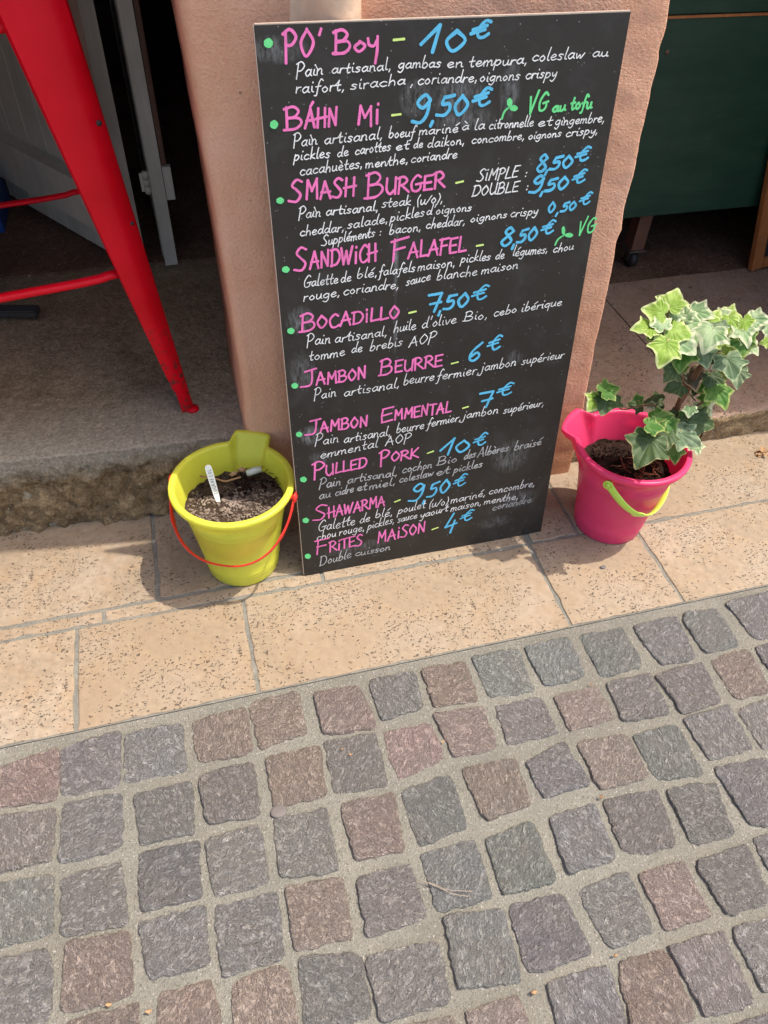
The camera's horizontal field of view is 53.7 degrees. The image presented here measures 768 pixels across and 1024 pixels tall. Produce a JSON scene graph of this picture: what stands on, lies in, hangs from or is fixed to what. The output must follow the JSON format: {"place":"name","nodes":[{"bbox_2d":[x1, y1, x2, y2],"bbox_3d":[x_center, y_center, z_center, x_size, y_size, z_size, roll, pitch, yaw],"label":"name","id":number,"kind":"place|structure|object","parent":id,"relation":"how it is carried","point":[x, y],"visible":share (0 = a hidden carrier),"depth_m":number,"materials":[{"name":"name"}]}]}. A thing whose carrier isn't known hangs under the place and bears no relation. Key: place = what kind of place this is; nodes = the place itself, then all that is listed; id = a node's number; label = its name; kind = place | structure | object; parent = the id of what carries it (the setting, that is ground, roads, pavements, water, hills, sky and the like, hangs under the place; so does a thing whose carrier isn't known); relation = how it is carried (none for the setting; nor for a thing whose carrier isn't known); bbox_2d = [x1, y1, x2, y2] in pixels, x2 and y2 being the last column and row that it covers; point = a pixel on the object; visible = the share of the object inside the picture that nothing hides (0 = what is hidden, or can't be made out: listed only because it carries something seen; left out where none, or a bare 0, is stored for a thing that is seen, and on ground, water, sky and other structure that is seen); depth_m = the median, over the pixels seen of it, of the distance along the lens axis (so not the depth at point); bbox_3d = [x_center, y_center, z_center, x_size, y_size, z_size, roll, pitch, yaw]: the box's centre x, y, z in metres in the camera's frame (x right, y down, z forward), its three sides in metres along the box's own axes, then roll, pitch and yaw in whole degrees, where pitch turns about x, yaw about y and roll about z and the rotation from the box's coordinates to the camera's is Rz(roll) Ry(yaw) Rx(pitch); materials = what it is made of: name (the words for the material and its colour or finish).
{"place":"outdoors","nodes":[
{"label":"outdoors","id":0,"kind":"place"},
{"bbox_2d":[0,177,9,232],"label":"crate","id":1,"kind":"object","parent":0,"point":[4,195],"visible":0.81,"depth_m":2.51,"materials":[{"name":"blue plastic"}]},
{"bbox_2d":[0,80,215,279],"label":"floor","id":2,"kind":"structure","parent":0,"point":[35,243],"depth_m":2.54,"materials":[{"name":"black"}]},
{"bbox_2d":[0,0,151,249],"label":"door leaf","id":3,"kind":"object","parent":2,"relation":"on","point":[32,163],"visible":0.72,"depth_m":2.26,"materials":[{"name":"grey paint"}]},
{"bbox_2d":[109,0,177,265],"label":"door leaf","id":4,"kind":"object","parent":2,"relation":"on","point":[127,34],"visible":0.96,"depth_m":2.08,"materials":[{"name":"grey paint"}]},
{"bbox_2d":[0,260,222,531],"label":"floor","id":5,"kind":"structure","parent":0,"point":[189,283],"depth_m":2.25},
{"bbox_2d":[0,305,39,316],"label":"cafe table","id":6,"kind":"object","parent":5,"relation":"on","point":[19,310],"visible":1,"depth_m":2.10,"materials":[{"name":"grey paint"}]},
{"bbox_2d":[246,466,261,475],"bbox_3d":[-0.291,-0.091,1.697,0.035,0.019,0.017,-16,49,-17],"label":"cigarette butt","id":7,"kind":"object","parent":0,"point":[253,470],"visible":1,"depth_m":1.69,"materials":[{"name":"white paper"}]},
{"bbox_2d":[0,586,767,1023],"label":"ground","id":8,"kind":"structure","parent":0,"point":[166,868],"depth_m":1.35,"materials":[{"name":"grey stone"}]},
{"bbox_2d":[270,805,286,817],"bbox_3d":[-0.192,0.547,1.387,0.031,0.005,0.024,-10,47,-12],"label":"chewing gum","id":9,"kind":"object","parent":8,"relation":"on","point":[278,811],"visible":1,"depth_m":1.39,"materials":[{"name":"white rubber"}]},
{"bbox_2d":[420,880,471,896],"bbox_3d":[0.104,0.644,1.296,0.090,0.001,0.012,9,46,6],"label":"pine needle","id":10,"kind":"object","parent":8,"relation":"on","point":[446,889],"visible":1,"depth_m":1.29,"materials":[{"name":"beige plant"}]},
{"bbox_2d":[0,431,767,748],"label":"pavement","id":11,"kind":"structure","parent":0,"point":[120,622],"depth_m":1.73,"materials":[{"name":"stone"}]},
{"bbox_2d":[0,301,243,535],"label":"stone step","id":12,"kind":"object","parent":11,"relation":"on","point":[97,424],"visible":0.67,"depth_m":1.85,"materials":[{"name":"grey stone"}]},
{"bbox_2d":[0,0,198,412],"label":"bar stool","id":13,"kind":"object","parent":12,"relation":"on","point":[44,39],"visible":1,"depth_m":1.45,"materials":[{"name":"red metal"}]},
{"bbox_2d":[168,430,297,585],"bbox_3d":[-0.337,0.012,1.719,0.275,0.261,0.296,-10,47,-12],"label":"bucket","id":14,"kind":"object","parent":11,"relation":"on","point":[238,534],"visible":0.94,"depth_m":1.67,"materials":[{"name":"yellow plastic"}]},
{"bbox_2d":[205,465,219,501],"bbox_3d":[-0.368,-0.053,1.646,0.014,0.079,0.066,-18,49,-19],"label":"plant label","id":15,"kind":"object","parent":14,"relation":"on","point":[210,476],"visible":0.99,"depth_m":1.64,"materials":[{"name":"white plastic"}]},
{"bbox_2d":[200,475,240,481],"bbox_3d":[-0.365,-0.074,1.685,0.093,0.010,0.018,4,46,2],"label":"dry stalk","id":16,"kind":"object","parent":14,"relation":"on","point":[239,477],"visible":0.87,"depth_m":1.68,"materials":[{"name":"brown plant"}]},
{"bbox_2d":[229,471,237,476],"bbox_3d":[-0.338,-0.086,1.703,0.019,0.014,0.012,13,47,10],"label":"dry leaf","id":17,"kind":"object","parent":14,"relation":"in","point":[233,473],"visible":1,"depth_m":1.70,"materials":[{"name":"brown plant"}]},
{"bbox_2d":[237,467,246,471],"bbox_3d":[-0.320,-0.096,1.710,0.020,0.014,0.013,13,47,10],"label":"dry leaf","id":18,"kind":"object","parent":14,"relation":"on","point":[241,469],"visible":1,"depth_m":1.71,"materials":[{"name":"brown plant"}]},
{"bbox_2d":[171,0,669,511],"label":"plaster pillar","id":19,"kind":"structure","parent":11,"relation":"on","point":[217,46],"depth_m":1.36,"materials":[{"name":"beige paint"}]},
{"bbox_2d":[290,0,360,21],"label":"pipe casing","id":20,"kind":"object","parent":19,"relation":"attached to","point":[312,10],"visible":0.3,"depth_m":1.12,"materials":[{"name":"beige paint"}]},
{"bbox_2d":[252,10,630,575],"bbox_3d":[0.105,-0.326,1.493,0.607,1.093,0.010,-10,40,-12],"label":"menu board","id":21,"kind":"object","parent":11,"relation":"on","point":[433,184],"visible":1,"depth_m":1.37,"materials":[{"name":"black wood"}]},
{"bbox_2d":[561,408,692,543],"bbox_3d":[0.564,-0.073,1.843,0.278,0.261,0.281,-10,47,-12],"label":"bucket","id":22,"kind":"object","parent":11,"relation":"on","point":[611,507],"visible":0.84,"depth_m":1.80,"materials":[{"name":"pink plastic"}]},
{"bbox_2d":[584,288,767,479],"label":"ivy plant","id":23,"kind":"object","parent":22,"relation":"on","point":[724,338],"visible":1,"depth_m":1.55,"materials":[{"name":"green plant"}]},
{"bbox_2d":[571,266,767,462],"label":"stone step","id":24,"kind":"object","parent":11,"relation":"on","point":[623,357],"visible":0.27,"depth_m":2.32,"materials":[{"name":"stone"}]},
{"bbox_2d":[748,162,767,270],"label":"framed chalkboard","id":25,"kind":"object","parent":24,"relation":"on","point":[758,259],"visible":1,"depth_m":2.60,"materials":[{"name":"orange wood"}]},
{"bbox_2d":[755,446,767,457],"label":"dry flower","id":26,"kind":"object","parent":11,"relation":"on","point":[761,451],"visible":1,"depth_m":2.12,"materials":[{"name":"beige plant"}]},
{"bbox_2d":[93,0,767,83],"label":"room back wall","id":27,"kind":"structure","parent":0,"point":[162,44],"depth_m":3.41,"materials":[{"name":"grey"}]},
{"bbox_2d":[605,298,696,401],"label":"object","id":28,"kind":"structure","parent":0,"point":[640,338],"depth_m":2.44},
{"bbox_2d":[609,206,758,283],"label":"floor","id":29,"kind":"structure","parent":0,"point":[690,243],"depth_m":2.82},
{"bbox_2d":[622,0,767,266],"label":"wooden cart","id":30,"kind":"object","parent":29,"relation":"on","point":[703,143],"visible":0.56,"depth_m":2.31,"materials":[{"name":"green paint"}]}
]}

